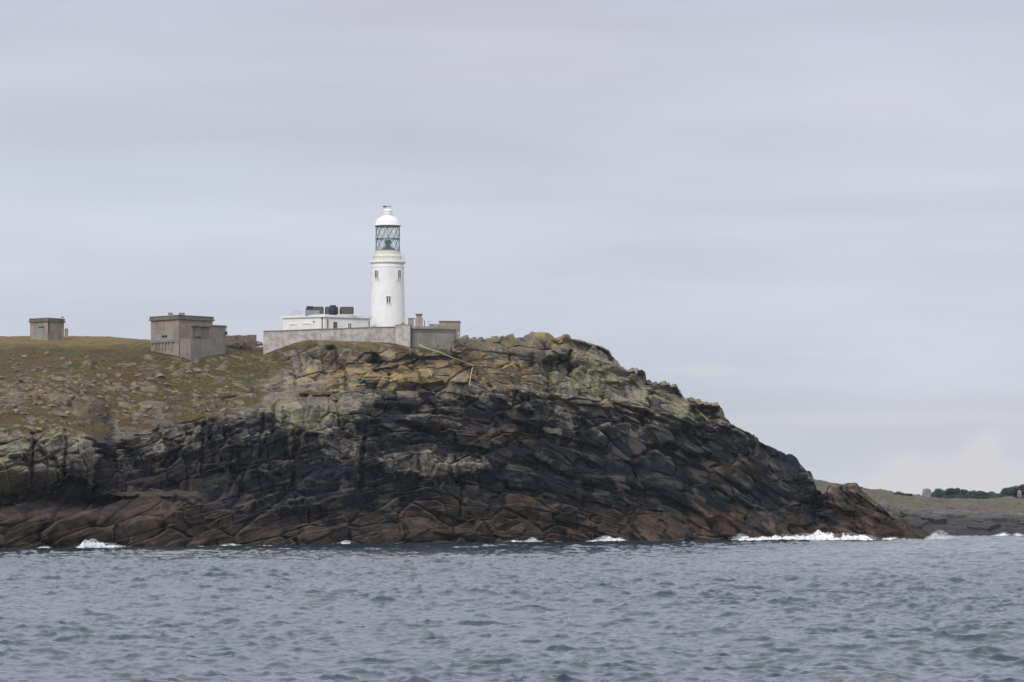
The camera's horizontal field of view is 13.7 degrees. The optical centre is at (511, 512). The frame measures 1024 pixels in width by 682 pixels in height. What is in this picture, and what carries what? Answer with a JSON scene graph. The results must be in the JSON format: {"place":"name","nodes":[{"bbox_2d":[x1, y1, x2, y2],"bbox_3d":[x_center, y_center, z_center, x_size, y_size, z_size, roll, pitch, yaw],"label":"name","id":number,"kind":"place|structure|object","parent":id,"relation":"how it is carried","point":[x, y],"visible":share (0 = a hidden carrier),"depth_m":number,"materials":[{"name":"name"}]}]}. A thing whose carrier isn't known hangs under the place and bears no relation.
{"place":"outdoors","nodes":[
{"label":"outdoors","id":0,"kind":"place"},
{"bbox_2d":[0,332,938,547],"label":"island terrain","id":1,"kind":"structure","parent":0,"point":[551,438],"depth_m":668.89,"materials":[{"name":"black stone"}]},
{"bbox_2d":[28,317,65,340],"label":"hut","id":2,"kind":"object","parent":1,"relation":"on","point":[47,329],"visible":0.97,"depth_m":707.84,"materials":[{"name":"concrete"}]},
{"bbox_2d":[39,328,43,337],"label":"door","id":3,"kind":"structure","parent":2,"relation":"in","point":[41,330],"depth_m":707.15,"materials":[{"name":"grey wood"}]},
{"bbox_2d":[114,387,123,392],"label":"boulder","id":4,"kind":"object","parent":1,"relation":"on","point":[118,389],"visible":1,"depth_m":638.65,"materials":[{"name":"grey stone"}]},
{"bbox_2d":[145,377,154,381],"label":"boulder","id":5,"kind":"object","parent":1,"relation":"on","point":[151,379],"visible":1,"depth_m":653.65,"materials":[{"name":"grey stone"}]},
{"bbox_2d":[155,374,164,377],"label":"boulder","id":6,"kind":"object","parent":1,"relation":"on","point":[160,376],"visible":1,"depth_m":658.00,"materials":[{"name":"grey stone"}]},
{"bbox_2d":[149,313,214,355],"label":"bunker","id":7,"kind":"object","parent":1,"relation":"on","point":[169,331],"visible":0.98,"depth_m":675.01,"materials":[{"name":"concrete"}]},
{"bbox_2d":[155,334,161,340],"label":"boarded window","id":8,"kind":"structure","parent":7,"relation":"in","point":[158,337],"depth_m":676.58,"materials":[{"name":"grey wood"}]},
{"bbox_2d":[168,333,173,339],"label":"boarded window","id":9,"kind":"structure","parent":7,"relation":"in","point":[170,336],"depth_m":673.61,"materials":[{"name":"grey wood"}]},
{"bbox_2d":[191,403,199,407],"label":"boulder","id":10,"kind":"object","parent":1,"relation":"on","point":[194,405],"visible":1,"depth_m":638.19,"materials":[{"name":"grey stone"}]},
{"bbox_2d":[191,368,201,372],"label":"boulder","id":11,"kind":"object","parent":1,"relation":"on","point":[197,370],"visible":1,"depth_m":664.08,"materials":[{"name":"beige stone"}]},
{"bbox_2d":[180,338,224,359],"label":"blast wall","id":12,"kind":"structure","parent":1,"relation":"on","point":[190,349],"depth_m":671.52,"materials":[{"name":"grey concrete"}]},
{"bbox_2d":[208,325,227,348],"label":"annex","id":13,"kind":"object","parent":1,"relation":"on","point":[217,331],"visible":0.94,"depth_m":679.41,"materials":[{"name":"grey concrete"}]},
{"bbox_2d":[226,335,256,349],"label":"ruined wall","id":14,"kind":"structure","parent":1,"relation":"on","point":[245,338],"depth_m":690.61,"materials":[{"name":"grey stone"}]},
{"bbox_2d":[227,341,262,345],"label":"fallen stone","id":15,"kind":"object","parent":1,"relation":"on","point":[239,343],"visible":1,"depth_m":689.06,"materials":[{"name":"grey stone"}]},
{"bbox_2d":[281,315,371,329],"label":"keepers house","id":16,"kind":"structure","parent":1,"relation":"on","point":[296,322],"depth_m":692.50,"materials":[{"name":"white paint"}]},
{"bbox_2d":[305,306,319,314],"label":"roof tank","id":17,"kind":"object","parent":16,"relation":"on","point":[309,310],"visible":1,"depth_m":691.35,"materials":[{"name":"metal"}]},
{"bbox_2d":[306,307,323,314],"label":"solar rack","id":18,"kind":"object","parent":16,"relation":"on","point":[321,309],"visible":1,"depth_m":693.26,"materials":[{"name":"grey metal"}]},
{"bbox_2d":[325,307,338,314],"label":"solar rack","id":19,"kind":"object","parent":16,"relation":"on","point":[326,310],"visible":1,"depth_m":693.12,"materials":[{"name":"grey metal"}]},
{"bbox_2d":[329,305,336,314],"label":"water tank","id":20,"kind":"object","parent":16,"relation":"on","point":[332,309],"visible":1,"depth_m":691.15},
{"bbox_2d":[339,307,353,315],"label":"solar rack","id":21,"kind":"object","parent":16,"relation":"on","point":[346,310],"visible":1,"depth_m":693.34,"materials":[{"name":"grey metal"}]},
{"bbox_2d":[263,327,394,354],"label":"boundary wall","id":22,"kind":"structure","parent":1,"relation":"on","point":[273,340],"depth_m":686.41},
{"bbox_2d":[370,206,405,326],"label":"lighthouse","id":23,"kind":"object","parent":1,"relation":"on","point":[387,292],"visible":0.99,"depth_m":697.91,"materials":[{"name":"white paint"}]},
{"bbox_2d":[374,270,378,280],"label":"window","id":24,"kind":"structure","parent":23,"relation":"in","point":[376,272],"depth_m":697.89,"materials":[{"name":"grey glass"}]},
{"bbox_2d":[385,296,391,305],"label":"window","id":25,"kind":"structure","parent":23,"relation":"in","point":[388,298],"depth_m":697.20,"materials":[{"name":"grey glass"}]},
{"bbox_2d":[397,270,401,280],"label":"window","id":26,"kind":"structure","parent":23,"relation":"in","point":[399,272],"depth_m":698.06,"materials":[{"name":"grey glass"}]},
{"bbox_2d":[395,322,411,346],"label":"gate pier","id":27,"kind":"structure","parent":1,"relation":"on","point":[403,334],"depth_m":689.06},
{"bbox_2d":[411,324,454,348],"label":"outbuilding","id":28,"kind":"structure","parent":1,"relation":"on","point":[433,336],"depth_m":690.99,"materials":[{"name":"grey concrete"}]},
{"bbox_2d":[408,314,422,325],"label":"chimney block","id":29,"kind":"structure","parent":28,"relation":"on","point":[418,320],"depth_m":692.60,"materials":[{"name":"concrete"}]},
{"bbox_2d":[419,344,473,365],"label":"handrail pipe","id":30,"kind":"object","parent":1,"relation":"on","point":[447,355],"visible":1,"depth_m":687.75,"materials":[{"name":"grey metal"}]},
{"bbox_2d":[439,321,460,346],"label":"store","id":31,"kind":"structure","parent":1,"relation":"on","point":[455,325],"depth_m":694.95,"materials":[{"name":"concrete"}]},
{"bbox_2d":[447,347,464,351],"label":"rubble pile","id":32,"kind":"object","parent":1,"relation":"on","point":[457,349],"visible":1,"depth_m":689.06,"materials":[{"name":"grey stone"}]},
{"bbox_2d":[453,338,466,346],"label":"stone heap","id":33,"kind":"object","parent":1,"relation":"on","point":[459,343],"visible":1,"depth_m":691.54,"materials":[{"name":"grey stone"}]},
{"bbox_2d":[0,535,1023,681],"bbox_3d":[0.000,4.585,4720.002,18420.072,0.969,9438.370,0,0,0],"label":"sea","id":34,"kind":"structure","parent":0,"point":[948,609],"depth_m":196.27,"materials":[{"name":"grey liquid"}]},
{"bbox_2d":[77,539,124,547],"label":"surf","id":35,"kind":"structure","parent":34,"relation":"on","point":[88,543],"depth_m":559.00,"materials":[{"name":"white liquid"}]},
{"bbox_2d":[512,537,540,541],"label":"surf","id":36,"kind":"structure","parent":34,"relation":"on","point":[535,539],"depth_m":670.84,"materials":[{"name":"white liquid"}]},
{"bbox_2d":[592,536,624,540],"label":"surf","id":37,"kind":"structure","parent":34,"relation":"on","point":[606,538],"depth_m":688.83,"materials":[{"name":"white liquid"}]},
{"bbox_2d":[729,530,875,540],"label":"surf","id":38,"kind":"structure","parent":34,"relation":"on","point":[817,535],"depth_m":721.01,"materials":[{"name":"white liquid"}]},
{"bbox_2d":[828,533,842,539],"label":"sea rock","id":39,"kind":"object","parent":34,"relation":"in","point":[839,535],"visible":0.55,"depth_m":723.33,"materials":[{"name":"grey stone"}]},
{"bbox_2d":[927,530,953,538],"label":"surf","id":40,"kind":"structure","parent":34,"relation":"on","point":[933,536],"depth_m":740.22,"materials":[{"name":"white liquid"}]},
{"bbox_2d":[975,533,1023,535],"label":"surf","id":41,"kind":"structure","parent":34,"relation":"on","point":[1002,534],"depth_m":857.78,"materials":[{"name":"white liquid"}]},
{"bbox_2d":[0,0,1023,495],"label":"sky","id":42,"kind":"structure","parent":0,"point":[803,219],"materials":[{"name":"grey"}]},
{"bbox_2d":[814,479,1023,535],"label":"hill","id":43,"kind":"structure","parent":0,"point":[970,516],"depth_m":914.99,"materials":[{"name":"green plant"}]},
{"bbox_2d":[922,488,930,497],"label":"boulder","id":44,"kind":"object","parent":43,"relation":"on","point":[926,492],"visible":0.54,"depth_m":1009.27,"materials":[{"name":"grey stone"}]},
{"bbox_2d":[931,491,942,496],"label":"tree","id":45,"kind":"object","parent":43,"relation":"on","point":[935,493],"visible":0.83,"depth_m":1107.05,"materials":[{"name":"green plant"}]},
{"bbox_2d":[946,488,959,494],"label":"tree","id":46,"kind":"object","parent":43,"relation":"on","point":[953,491],"visible":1,"depth_m":1107.69,"materials":[{"name":"green plant"}]},
{"bbox_2d":[957,489,967,495],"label":"tree","id":47,"kind":"object","parent":43,"relation":"on","point":[962,492],"visible":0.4,"depth_m":1122.12,"materials":[{"name":"green plant"}]},
{"bbox_2d":[964,491,977,497],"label":"tree","id":48,"kind":"object","parent":43,"relation":"on","point":[968,493],"visible":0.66,"depth_m":1106.76,"materials":[{"name":"green plant"}]},
{"bbox_2d":[972,490,985,495],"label":"tree","id":49,"kind":"object","parent":43,"relation":"on","point":[979,493],"visible":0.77,"depth_m":1108.86,"materials":[{"name":"green plant"}]},
{"bbox_2d":[975,495,987,498],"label":"tree","id":50,"kind":"object","parent":43,"relation":"on","point":[983,497],"visible":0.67,"depth_m":1089.50,"materials":[{"name":"green plant"}]},
{"bbox_2d":[1001,487,1015,495],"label":"tree","id":51,"kind":"object","parent":43,"relation":"on","point":[1005,491],"visible":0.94,"depth_m":1094.05,"materials":[{"name":"green plant"}]},
{"bbox_2d":[1009,486,1023,495],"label":"tree","id":52,"kind":"object","parent":43,"relation":"on","point":[1014,490],"visible":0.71,"depth_m":1089.49,"materials":[{"name":"green plant"}]},
{"bbox_2d":[1017,490,1021,497],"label":"boulder","id":53,"kind":"object","parent":43,"relation":"on","point":[1019,492],"visible":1,"depth_m":1019.65,"materials":[{"name":"grey stone"}]}
]}

